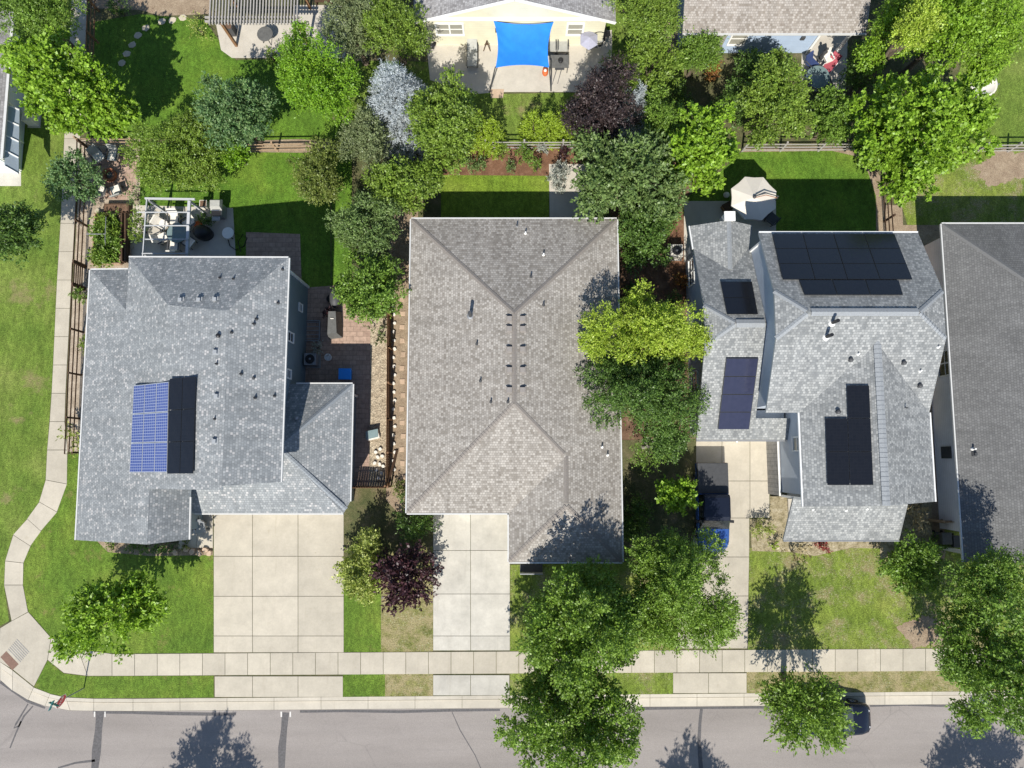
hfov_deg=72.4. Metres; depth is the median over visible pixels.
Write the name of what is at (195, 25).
shrub
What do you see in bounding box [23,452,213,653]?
lawn
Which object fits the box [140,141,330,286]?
lawn
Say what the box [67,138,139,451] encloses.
mulch bed
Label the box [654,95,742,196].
maple tree
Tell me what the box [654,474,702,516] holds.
maple
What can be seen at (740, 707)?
tar edge
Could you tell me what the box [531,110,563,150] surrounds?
arborvitae
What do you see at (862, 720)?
parked car
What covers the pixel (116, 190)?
garden chair
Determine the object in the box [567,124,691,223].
tree
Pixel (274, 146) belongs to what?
rail fence
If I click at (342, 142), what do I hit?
shrub
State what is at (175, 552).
rock
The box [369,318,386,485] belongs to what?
gravel strip
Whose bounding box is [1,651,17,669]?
tactile plate
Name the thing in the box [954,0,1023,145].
lawn
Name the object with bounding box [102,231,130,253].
vegetable plant
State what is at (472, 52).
sun lounger
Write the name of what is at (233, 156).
sapling
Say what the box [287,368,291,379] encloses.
window
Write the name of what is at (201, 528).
porch chair
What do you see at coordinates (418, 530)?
evergreen shrub
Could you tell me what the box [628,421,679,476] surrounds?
leafy tree
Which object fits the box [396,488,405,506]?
shrub
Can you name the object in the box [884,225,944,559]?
side strip
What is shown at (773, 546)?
shrub
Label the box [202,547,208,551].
rock
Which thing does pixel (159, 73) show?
lawn
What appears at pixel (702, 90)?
ground
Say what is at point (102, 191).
garden chair
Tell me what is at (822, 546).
red shrub
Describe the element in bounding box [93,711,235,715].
tar edge
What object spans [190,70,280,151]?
leafy tree
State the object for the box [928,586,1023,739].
tree
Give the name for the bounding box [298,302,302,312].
window
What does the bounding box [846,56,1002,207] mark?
maple tree
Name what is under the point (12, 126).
house
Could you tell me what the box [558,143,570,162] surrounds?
shrub
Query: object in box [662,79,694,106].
shrub
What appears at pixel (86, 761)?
tar patch
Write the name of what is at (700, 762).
tar patch
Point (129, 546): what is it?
plant
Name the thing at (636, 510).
shrub
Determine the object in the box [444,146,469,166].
shrub
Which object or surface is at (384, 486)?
board fence
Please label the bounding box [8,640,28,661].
ramp groove
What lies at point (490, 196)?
lawn
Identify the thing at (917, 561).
leafy tree
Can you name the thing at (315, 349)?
potted plant
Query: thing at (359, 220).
leafy tree
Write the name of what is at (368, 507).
side yard
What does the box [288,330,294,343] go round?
window
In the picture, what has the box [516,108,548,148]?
arborvitae
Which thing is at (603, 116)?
purple plum
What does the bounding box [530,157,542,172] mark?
shrub
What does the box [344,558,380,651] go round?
lawn
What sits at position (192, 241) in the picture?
patio chair
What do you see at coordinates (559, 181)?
silver shrub
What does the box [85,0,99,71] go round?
rail fence
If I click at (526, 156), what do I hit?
shrub
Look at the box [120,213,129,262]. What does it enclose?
timber edging
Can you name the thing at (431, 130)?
leafy tree
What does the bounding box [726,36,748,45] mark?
window
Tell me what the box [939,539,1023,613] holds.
leafy tree
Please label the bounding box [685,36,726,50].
sliding door
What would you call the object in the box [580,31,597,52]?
patio umbrella
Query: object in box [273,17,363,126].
leafy tree
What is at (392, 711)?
tar edge
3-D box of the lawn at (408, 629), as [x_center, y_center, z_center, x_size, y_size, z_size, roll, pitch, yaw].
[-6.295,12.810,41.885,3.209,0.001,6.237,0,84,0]
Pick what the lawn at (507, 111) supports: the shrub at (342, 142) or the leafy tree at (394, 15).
the leafy tree at (394, 15)
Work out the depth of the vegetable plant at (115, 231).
43.36 m
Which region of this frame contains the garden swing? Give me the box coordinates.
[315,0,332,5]
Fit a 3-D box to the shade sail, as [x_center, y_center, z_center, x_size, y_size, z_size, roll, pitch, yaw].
[0.533,-20.568,43.991,4.062,2.820,3.223,0,84,0]
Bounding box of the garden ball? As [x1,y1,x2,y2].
[723,192,729,197]
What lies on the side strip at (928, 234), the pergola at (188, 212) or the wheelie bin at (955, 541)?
the wheelie bin at (955, 541)
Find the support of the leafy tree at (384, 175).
on the ground at (702, 90)
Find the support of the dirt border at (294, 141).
on the ground at (702, 90)
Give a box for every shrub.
[57,418,79,458]
[68,285,87,303]
[76,334,84,355]
[104,0,131,16]
[121,175,149,207]
[126,208,148,244]
[181,10,213,41]
[264,46,280,63]
[334,132,352,155]
[392,479,405,499]
[393,506,441,545]
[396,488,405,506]
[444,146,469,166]
[459,154,486,174]
[492,139,510,160]
[504,157,515,173]
[513,139,536,164]
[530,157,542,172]
[536,143,547,155]
[545,159,571,193]
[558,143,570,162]
[576,151,594,165]
[599,49,623,69]
[623,491,656,544]
[624,281,642,296]
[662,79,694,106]
[664,289,681,306]
[674,271,687,289]
[703,60,723,84]
[706,90,736,119]
[718,46,767,129]
[749,518,776,540]
[767,540,780,549]
[812,542,832,553]
[833,39,885,92]
[926,532,950,555]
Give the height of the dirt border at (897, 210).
0.001 m
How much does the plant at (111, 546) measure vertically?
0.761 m
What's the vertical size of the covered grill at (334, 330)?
1.095 m
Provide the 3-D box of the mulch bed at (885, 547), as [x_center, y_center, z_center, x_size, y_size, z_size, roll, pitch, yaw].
[23.815,8.753,42.298,3.359,0.001,3.687,0,84,0]
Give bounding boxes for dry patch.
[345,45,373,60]
[897,615,950,648]
[972,149,1023,186]
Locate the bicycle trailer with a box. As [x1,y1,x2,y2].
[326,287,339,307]
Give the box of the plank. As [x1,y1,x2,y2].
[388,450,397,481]
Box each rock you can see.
[172,549,177,555]
[189,548,195,554]
[197,550,202,555]
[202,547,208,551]
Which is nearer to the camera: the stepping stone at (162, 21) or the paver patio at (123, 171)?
the paver patio at (123, 171)
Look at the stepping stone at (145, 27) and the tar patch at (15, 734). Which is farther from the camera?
the stepping stone at (145, 27)
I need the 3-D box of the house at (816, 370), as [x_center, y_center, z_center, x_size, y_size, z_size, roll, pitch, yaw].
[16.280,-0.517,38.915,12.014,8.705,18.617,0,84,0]
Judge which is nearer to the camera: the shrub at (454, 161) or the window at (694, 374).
the window at (694, 374)
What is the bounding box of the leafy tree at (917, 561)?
[874,528,951,599]
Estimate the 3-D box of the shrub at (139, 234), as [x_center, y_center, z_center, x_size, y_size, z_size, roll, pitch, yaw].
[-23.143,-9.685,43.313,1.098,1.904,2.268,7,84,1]
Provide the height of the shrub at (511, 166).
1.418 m
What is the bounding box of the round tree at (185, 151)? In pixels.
[118,108,229,195]
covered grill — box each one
[192,225,213,240]
[327,311,342,338]
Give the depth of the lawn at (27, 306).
43.48 m
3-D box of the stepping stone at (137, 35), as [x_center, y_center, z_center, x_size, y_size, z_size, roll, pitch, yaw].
[-24.361,-22.712,45.601,0.456,0.030,0.491,27,85,3]
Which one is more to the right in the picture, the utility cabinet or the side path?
the side path
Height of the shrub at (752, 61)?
3.392 m
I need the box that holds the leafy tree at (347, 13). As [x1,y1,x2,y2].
[320,0,376,66]
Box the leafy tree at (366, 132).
[335,103,395,171]
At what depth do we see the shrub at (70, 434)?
42.14 m
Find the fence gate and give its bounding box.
[71,261,85,288]
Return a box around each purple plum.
[369,539,444,616]
[558,51,645,147]
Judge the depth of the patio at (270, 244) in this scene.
44.14 m
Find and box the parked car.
[795,698,870,739]
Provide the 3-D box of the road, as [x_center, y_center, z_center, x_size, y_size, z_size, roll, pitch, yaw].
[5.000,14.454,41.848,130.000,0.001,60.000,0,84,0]
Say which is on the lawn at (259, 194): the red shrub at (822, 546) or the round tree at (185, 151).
the round tree at (185, 151)
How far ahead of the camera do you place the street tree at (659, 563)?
36.63 m
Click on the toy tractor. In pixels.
(544, 71)
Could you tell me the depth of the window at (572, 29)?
43.79 m
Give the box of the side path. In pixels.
[386,210,417,513]
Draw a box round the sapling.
[214,132,250,172]
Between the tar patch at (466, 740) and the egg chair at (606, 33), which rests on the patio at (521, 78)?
the egg chair at (606, 33)
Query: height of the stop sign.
3.030 m
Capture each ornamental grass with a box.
[777,542,811,564]
[906,503,930,535]
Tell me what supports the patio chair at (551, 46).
on the patio at (521, 78)
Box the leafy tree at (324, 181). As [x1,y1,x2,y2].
[286,135,347,206]
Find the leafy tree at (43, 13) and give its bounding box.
[0,0,88,53]
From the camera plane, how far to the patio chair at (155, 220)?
43.74 m
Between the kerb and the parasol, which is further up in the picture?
the parasol
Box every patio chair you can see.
[149,230,169,245]
[150,215,169,231]
[165,240,181,251]
[166,208,182,224]
[180,215,195,231]
[180,236,197,249]
[548,39,558,53]
[555,39,568,54]
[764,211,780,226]
[804,50,820,67]
[822,47,834,63]
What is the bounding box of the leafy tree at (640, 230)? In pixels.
[609,194,677,278]
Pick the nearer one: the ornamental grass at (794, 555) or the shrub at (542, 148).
the ornamental grass at (794, 555)
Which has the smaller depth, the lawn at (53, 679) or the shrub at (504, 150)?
the lawn at (53, 679)
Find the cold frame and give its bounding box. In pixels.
[366,429,379,440]
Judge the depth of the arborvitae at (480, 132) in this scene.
43.18 m
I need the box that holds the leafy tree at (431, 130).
[399,63,483,201]
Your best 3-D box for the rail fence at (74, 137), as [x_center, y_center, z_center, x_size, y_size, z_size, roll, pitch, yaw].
[-25.553,-15.293,44.191,3.572,1.300,0.156,1,84,0]
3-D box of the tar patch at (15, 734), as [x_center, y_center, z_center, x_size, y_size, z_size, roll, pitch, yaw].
[-29.226,20.624,41.196,0.118,0.001,1.610,20,84,2]
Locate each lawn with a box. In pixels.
[0,0,70,625]
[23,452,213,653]
[34,661,213,697]
[90,14,348,140]
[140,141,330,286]
[331,151,351,285]
[343,674,384,696]
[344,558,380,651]
[345,61,594,149]
[381,546,432,651]
[385,674,432,695]
[441,175,548,216]
[510,562,676,650]
[510,672,672,694]
[601,0,683,145]
[683,151,875,230]
[747,670,1008,692]
[748,548,937,649]
[902,150,1023,224]
[938,529,1023,648]
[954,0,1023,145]
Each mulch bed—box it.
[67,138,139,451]
[97,541,212,555]
[440,146,586,175]
[610,159,689,439]
[664,191,685,309]
[750,496,879,555]
[880,502,931,558]
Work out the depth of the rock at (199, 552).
41.98 m
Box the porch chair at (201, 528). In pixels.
[193,519,209,533]
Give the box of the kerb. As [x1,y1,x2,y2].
[0,662,1008,701]
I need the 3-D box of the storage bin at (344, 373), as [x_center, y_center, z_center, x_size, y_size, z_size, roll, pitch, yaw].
[-10.205,-0.591,42.970,0.780,0.605,0.700,0,84,0]
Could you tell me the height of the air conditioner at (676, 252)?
0.865 m
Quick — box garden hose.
[228,234,246,251]
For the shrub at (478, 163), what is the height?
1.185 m
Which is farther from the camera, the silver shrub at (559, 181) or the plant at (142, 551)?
the silver shrub at (559, 181)
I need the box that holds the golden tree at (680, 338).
[575,278,715,366]
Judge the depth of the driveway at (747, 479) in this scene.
42.26 m
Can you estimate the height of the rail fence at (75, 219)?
1.300 m
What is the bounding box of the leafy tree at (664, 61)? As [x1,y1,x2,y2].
[622,29,687,104]
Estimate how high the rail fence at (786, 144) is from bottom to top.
1.300 m
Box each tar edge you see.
[0,681,44,708]
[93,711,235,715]
[300,709,499,712]
[643,706,786,709]
[870,704,979,706]
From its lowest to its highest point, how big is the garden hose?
0.050 m
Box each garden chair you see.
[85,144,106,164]
[96,185,110,197]
[104,144,120,163]
[107,183,125,198]
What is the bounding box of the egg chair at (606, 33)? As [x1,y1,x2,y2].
[595,26,609,47]
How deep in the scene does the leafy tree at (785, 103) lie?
40.46 m
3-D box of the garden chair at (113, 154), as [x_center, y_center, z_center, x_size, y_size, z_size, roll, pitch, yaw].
[-25.232,-14.562,44.285,0.770,0.900,0.860,9,84,1]
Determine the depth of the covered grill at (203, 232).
43.40 m
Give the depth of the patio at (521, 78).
45.36 m
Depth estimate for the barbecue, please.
43.38 m
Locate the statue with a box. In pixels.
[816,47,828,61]
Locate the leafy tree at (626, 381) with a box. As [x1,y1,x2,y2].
[573,348,711,464]
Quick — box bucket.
[324,354,331,360]
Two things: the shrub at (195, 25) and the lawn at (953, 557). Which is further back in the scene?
the shrub at (195, 25)
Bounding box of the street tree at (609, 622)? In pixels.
[511,554,654,701]
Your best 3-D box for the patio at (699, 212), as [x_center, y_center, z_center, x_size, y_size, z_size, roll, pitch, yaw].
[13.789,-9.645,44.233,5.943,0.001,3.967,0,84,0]
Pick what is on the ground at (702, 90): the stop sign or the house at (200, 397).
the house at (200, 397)
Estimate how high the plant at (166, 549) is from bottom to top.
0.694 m
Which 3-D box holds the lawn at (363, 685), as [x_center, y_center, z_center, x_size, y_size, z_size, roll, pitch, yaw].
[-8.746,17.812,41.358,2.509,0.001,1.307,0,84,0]
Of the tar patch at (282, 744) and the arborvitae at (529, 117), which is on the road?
the tar patch at (282, 744)
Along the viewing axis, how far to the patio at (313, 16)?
45.73 m
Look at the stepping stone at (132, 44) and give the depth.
45.52 m
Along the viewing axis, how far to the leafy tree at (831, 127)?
41.51 m
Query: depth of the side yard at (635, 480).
42.58 m
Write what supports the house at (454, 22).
on the ground at (702, 90)
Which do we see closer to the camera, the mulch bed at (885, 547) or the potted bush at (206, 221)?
the mulch bed at (885, 547)
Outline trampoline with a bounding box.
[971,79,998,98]
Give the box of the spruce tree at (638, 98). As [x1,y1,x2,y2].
[617,79,647,140]
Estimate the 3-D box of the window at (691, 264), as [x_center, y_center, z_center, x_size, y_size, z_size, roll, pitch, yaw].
[10.872,-6.801,42.443,0.080,1.280,1.680,0,84,0]
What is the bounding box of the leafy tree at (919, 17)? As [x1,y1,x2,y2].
[847,0,949,98]
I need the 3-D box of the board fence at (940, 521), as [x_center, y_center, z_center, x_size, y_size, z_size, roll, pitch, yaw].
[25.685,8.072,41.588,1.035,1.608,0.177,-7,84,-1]
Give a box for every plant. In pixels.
[81,245,110,267]
[87,220,111,238]
[89,211,113,229]
[91,230,117,253]
[92,214,120,236]
[92,247,119,267]
[101,207,121,228]
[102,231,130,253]
[105,542,114,551]
[123,543,140,553]
[137,544,150,554]
[147,543,163,557]
[160,542,178,554]
[178,540,189,551]
[311,340,322,356]
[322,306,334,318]
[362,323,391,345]
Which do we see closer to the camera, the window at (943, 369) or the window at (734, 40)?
the window at (943, 369)
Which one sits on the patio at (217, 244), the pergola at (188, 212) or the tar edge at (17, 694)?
the pergola at (188, 212)
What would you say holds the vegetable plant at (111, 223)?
on the vegetable bed at (115, 262)
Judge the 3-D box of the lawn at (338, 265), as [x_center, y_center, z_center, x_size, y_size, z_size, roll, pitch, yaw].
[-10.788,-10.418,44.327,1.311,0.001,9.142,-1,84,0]
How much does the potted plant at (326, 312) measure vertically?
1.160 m
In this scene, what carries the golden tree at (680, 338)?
on the mulch bed at (658, 277)
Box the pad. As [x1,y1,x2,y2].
[0,172,20,185]
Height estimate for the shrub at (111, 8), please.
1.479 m
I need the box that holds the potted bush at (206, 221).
[195,210,215,227]
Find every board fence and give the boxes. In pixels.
[352,485,388,487]
[386,306,392,487]
[928,518,952,523]
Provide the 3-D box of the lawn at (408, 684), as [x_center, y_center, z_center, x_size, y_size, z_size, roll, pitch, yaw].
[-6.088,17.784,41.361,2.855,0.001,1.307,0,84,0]
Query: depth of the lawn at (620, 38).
45.46 m
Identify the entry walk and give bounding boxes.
[178,515,212,548]
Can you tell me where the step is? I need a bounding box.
[490,89,503,97]
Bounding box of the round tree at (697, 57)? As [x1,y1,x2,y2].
[668,25,728,77]
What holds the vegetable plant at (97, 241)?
on the vegetable bed at (115, 262)
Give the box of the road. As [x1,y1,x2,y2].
[0,680,1023,767]
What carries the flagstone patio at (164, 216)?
on the patio at (217, 244)
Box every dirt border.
[245,139,329,152]
[742,146,902,230]
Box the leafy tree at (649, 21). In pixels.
[602,0,686,65]
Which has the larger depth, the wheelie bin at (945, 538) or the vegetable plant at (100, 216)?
the vegetable plant at (100, 216)
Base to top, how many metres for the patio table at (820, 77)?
0.727 m
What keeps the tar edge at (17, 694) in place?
on the road
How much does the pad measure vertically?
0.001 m
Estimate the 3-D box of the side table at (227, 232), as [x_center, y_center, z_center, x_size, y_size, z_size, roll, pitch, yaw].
[-17.740,-9.409,43.947,0.740,0.505,0.740,0,84,0]
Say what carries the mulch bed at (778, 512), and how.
on the ground at (702, 90)
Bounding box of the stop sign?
[48,688,83,710]
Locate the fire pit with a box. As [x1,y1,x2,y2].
[102,168,116,181]
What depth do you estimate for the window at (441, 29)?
43.79 m
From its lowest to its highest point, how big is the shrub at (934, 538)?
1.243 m
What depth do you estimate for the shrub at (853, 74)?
43.39 m
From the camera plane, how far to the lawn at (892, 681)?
41.38 m
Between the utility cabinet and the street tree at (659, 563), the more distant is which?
the utility cabinet
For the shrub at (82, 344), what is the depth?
42.94 m
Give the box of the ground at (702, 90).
[0,0,1023,710]
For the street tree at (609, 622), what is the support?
on the lawn at (523, 588)
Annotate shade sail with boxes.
[489,20,553,92]
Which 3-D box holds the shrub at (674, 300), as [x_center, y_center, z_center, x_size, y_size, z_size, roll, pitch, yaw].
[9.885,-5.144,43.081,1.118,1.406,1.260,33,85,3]
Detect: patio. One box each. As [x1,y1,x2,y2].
[92,0,209,15]
[92,150,136,199]
[132,205,235,255]
[160,208,184,251]
[216,23,292,57]
[246,232,301,278]
[295,5,345,57]
[305,285,369,485]
[427,30,611,93]
[549,164,590,216]
[684,201,775,261]
[801,36,847,91]
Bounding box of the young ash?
[752,662,862,756]
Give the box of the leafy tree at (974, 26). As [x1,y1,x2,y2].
[852,0,1023,85]
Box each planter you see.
[104,204,131,213]
[199,200,208,208]
[225,23,236,36]
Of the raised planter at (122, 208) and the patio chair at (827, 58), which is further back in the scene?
the patio chair at (827, 58)
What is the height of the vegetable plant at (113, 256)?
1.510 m
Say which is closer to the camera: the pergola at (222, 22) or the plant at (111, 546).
the plant at (111, 546)
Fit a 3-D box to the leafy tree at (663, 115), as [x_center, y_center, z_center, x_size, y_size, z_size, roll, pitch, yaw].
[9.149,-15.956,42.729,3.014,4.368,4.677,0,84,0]
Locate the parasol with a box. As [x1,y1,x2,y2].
[731,177,778,220]
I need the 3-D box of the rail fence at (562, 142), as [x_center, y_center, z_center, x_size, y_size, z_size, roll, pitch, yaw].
[1.984,-15.077,44.168,7.407,1.300,0.155,0,84,0]
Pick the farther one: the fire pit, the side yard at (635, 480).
the fire pit
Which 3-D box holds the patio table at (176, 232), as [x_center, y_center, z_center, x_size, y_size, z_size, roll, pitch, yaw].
[-20.817,-9.349,43.830,1.260,0.726,1.260,0,84,0]
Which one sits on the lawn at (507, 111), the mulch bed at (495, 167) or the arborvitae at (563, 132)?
the arborvitae at (563, 132)
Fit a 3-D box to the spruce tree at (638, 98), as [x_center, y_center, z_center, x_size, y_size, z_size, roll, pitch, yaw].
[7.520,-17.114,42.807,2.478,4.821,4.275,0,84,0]
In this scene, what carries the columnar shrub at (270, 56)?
on the lawn at (159, 73)
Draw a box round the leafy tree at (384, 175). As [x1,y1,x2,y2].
[360,153,429,215]
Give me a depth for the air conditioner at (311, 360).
42.53 m
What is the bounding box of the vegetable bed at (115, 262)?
[91,213,122,264]
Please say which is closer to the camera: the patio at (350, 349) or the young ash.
the young ash
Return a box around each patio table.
[167,223,185,242]
[257,26,273,44]
[549,55,568,72]
[806,66,829,89]
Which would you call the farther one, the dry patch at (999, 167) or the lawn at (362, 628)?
the dry patch at (999, 167)
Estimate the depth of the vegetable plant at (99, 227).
43.41 m
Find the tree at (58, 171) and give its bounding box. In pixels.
[39,146,109,205]
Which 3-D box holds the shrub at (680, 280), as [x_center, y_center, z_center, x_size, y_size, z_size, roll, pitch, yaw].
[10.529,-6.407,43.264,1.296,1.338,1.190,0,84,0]
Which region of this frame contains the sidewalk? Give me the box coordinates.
[0,612,1022,685]
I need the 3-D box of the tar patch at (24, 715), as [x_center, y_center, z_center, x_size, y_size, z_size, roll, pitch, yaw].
[-28.887,19.627,41.301,0.390,0.001,1.655,33,85,3]
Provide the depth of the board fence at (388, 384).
42.36 m
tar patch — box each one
[9,721,21,747]
[14,704,32,727]
[58,759,94,767]
[91,714,103,767]
[278,712,288,767]
[452,712,480,767]
[697,709,702,767]
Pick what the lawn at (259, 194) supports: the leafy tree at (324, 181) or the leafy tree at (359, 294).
the leafy tree at (324, 181)
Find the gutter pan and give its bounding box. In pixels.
[0,668,1021,710]
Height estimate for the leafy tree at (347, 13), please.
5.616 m
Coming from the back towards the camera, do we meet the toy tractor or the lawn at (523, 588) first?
the toy tractor
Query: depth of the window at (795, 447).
38.70 m
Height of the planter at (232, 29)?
0.825 m
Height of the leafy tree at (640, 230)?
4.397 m
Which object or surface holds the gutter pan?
on the ground at (702, 90)
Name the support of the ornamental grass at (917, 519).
on the mulch bed at (885, 547)
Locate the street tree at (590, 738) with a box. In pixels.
[492,663,645,767]
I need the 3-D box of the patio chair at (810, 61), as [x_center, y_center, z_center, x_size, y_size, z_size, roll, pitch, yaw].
[19.209,-20.673,44.927,0.750,0.900,0.862,-40,85,-4]
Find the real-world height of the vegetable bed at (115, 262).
1.168 m
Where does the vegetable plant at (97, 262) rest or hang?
on the mulch bed at (90, 208)
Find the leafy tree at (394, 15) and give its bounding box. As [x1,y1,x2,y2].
[351,0,433,65]
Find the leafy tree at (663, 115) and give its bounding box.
[641,81,686,143]
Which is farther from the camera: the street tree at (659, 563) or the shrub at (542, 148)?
the shrub at (542, 148)
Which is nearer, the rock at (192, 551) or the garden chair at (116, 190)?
the rock at (192, 551)
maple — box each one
[48,565,172,664]
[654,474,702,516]
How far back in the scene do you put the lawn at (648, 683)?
41.38 m
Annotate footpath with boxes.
[4,0,86,619]
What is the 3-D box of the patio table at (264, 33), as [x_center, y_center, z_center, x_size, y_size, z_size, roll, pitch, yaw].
[-15.833,-22.401,45.202,1.020,0.725,1.020,0,84,0]
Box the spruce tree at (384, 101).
[364,56,438,164]
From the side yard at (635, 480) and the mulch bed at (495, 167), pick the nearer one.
the side yard at (635, 480)
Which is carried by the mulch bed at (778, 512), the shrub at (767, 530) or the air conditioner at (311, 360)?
the shrub at (767, 530)
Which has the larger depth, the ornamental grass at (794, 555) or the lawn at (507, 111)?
the lawn at (507, 111)
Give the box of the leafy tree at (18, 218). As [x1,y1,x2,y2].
[0,199,48,269]
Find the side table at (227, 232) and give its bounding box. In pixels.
[222,227,234,238]
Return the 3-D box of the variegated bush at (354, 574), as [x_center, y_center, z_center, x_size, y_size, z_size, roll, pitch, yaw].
[-8.507,10.529,40.600,3.236,3.202,4.530,30,85,3]
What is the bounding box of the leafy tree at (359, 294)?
[330,248,411,323]
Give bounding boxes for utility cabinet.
[21,106,41,127]
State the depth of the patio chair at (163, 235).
43.67 m
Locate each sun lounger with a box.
[467,39,477,67]
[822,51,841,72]
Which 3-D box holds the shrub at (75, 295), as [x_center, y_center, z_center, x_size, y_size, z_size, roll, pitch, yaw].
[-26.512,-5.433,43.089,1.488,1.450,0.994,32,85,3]
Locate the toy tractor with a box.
[542,68,547,75]
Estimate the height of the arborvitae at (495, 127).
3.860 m
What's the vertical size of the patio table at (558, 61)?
0.910 m
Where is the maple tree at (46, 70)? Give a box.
[0,24,141,142]
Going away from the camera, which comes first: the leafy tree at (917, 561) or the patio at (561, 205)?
the leafy tree at (917, 561)
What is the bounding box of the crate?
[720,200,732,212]
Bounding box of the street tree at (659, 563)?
[623,525,747,659]
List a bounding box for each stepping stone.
[118,59,125,65]
[122,51,130,56]
[128,41,135,47]
[134,32,141,38]
[142,25,149,30]
[158,18,165,24]
[169,17,176,23]
[178,14,186,20]
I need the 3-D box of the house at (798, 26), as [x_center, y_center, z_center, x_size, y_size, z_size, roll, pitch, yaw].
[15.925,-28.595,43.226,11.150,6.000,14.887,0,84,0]
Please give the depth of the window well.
43.38 m
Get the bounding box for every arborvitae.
[460,117,478,151]
[469,109,493,159]
[480,116,507,159]
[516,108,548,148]
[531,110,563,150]
[548,108,576,149]
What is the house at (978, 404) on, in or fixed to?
on the ground at (702, 90)
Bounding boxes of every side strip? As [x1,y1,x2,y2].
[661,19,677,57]
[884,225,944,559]
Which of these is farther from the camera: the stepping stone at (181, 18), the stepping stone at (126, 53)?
the stepping stone at (181, 18)
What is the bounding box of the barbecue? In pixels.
[210,200,226,220]
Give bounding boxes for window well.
[305,320,320,340]
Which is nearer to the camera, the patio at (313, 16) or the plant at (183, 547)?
the plant at (183, 547)
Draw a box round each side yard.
[344,488,432,559]
[622,440,695,559]
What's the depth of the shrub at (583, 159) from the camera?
44.04 m
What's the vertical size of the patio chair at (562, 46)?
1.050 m
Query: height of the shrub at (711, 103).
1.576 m
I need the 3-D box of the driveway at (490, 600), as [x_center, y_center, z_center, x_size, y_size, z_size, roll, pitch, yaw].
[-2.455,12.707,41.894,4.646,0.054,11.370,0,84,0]
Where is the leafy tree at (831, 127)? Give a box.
[805,82,869,147]
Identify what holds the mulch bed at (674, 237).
on the mulch bed at (658, 277)
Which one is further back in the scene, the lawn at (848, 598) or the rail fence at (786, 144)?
the rail fence at (786, 144)
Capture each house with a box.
[0,10,26,173]
[74,256,357,543]
[405,217,623,563]
[413,0,615,44]
[677,0,870,53]
[685,211,946,541]
[924,222,1023,562]
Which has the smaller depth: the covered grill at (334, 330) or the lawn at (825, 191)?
the covered grill at (334, 330)
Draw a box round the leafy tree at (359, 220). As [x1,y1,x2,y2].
[322,188,402,263]
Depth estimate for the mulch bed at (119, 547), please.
42.18 m
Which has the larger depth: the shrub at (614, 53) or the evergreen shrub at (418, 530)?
the shrub at (614, 53)
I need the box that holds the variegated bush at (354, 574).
[329,524,388,606]
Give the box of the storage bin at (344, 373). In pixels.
[338,368,351,379]
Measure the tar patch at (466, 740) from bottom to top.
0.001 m
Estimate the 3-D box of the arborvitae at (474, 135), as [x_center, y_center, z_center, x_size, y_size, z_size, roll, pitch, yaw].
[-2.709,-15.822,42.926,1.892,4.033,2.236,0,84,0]
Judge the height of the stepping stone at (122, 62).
0.030 m
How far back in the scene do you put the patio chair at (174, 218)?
43.81 m
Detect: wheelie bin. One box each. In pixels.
[932,530,951,544]
[948,533,959,547]
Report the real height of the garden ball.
0.360 m
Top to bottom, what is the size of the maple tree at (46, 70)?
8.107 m
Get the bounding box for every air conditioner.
[304,353,320,367]
[667,244,682,260]
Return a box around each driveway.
[214,515,343,696]
[433,515,509,694]
[673,442,768,692]
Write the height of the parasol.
3.010 m
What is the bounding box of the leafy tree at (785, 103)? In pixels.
[736,45,818,150]
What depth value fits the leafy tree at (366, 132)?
41.18 m
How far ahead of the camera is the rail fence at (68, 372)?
42.55 m
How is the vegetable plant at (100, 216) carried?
on the vegetable bed at (115, 262)
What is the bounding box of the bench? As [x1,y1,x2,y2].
[520,564,542,574]
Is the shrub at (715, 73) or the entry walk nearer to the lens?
the entry walk
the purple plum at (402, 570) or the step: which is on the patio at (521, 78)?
the step
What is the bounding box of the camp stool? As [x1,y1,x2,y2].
[552,68,563,83]
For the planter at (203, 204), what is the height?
0.435 m
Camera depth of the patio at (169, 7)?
45.82 m
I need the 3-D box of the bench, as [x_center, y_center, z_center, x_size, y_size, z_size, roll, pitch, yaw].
[1.142,10.981,41.575,1.350,0.990,0.515,0,84,0]
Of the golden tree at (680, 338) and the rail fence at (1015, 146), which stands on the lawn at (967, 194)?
the rail fence at (1015, 146)
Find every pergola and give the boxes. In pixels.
[137,197,206,255]
[205,0,310,46]
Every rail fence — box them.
[64,284,85,453]
[72,139,88,266]
[73,136,140,145]
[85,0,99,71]
[237,141,313,151]
[484,139,574,149]
[741,141,861,151]
[881,178,895,230]
[977,142,1023,151]
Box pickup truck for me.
[692,463,733,551]
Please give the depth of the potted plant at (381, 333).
42.97 m
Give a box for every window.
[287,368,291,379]
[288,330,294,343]
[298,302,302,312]
[434,23,464,35]
[565,23,584,35]
[688,255,694,287]
[691,370,697,392]
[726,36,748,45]
[792,436,798,451]
[938,349,948,377]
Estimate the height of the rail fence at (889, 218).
1.300 m
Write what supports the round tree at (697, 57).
on the ground at (702, 90)

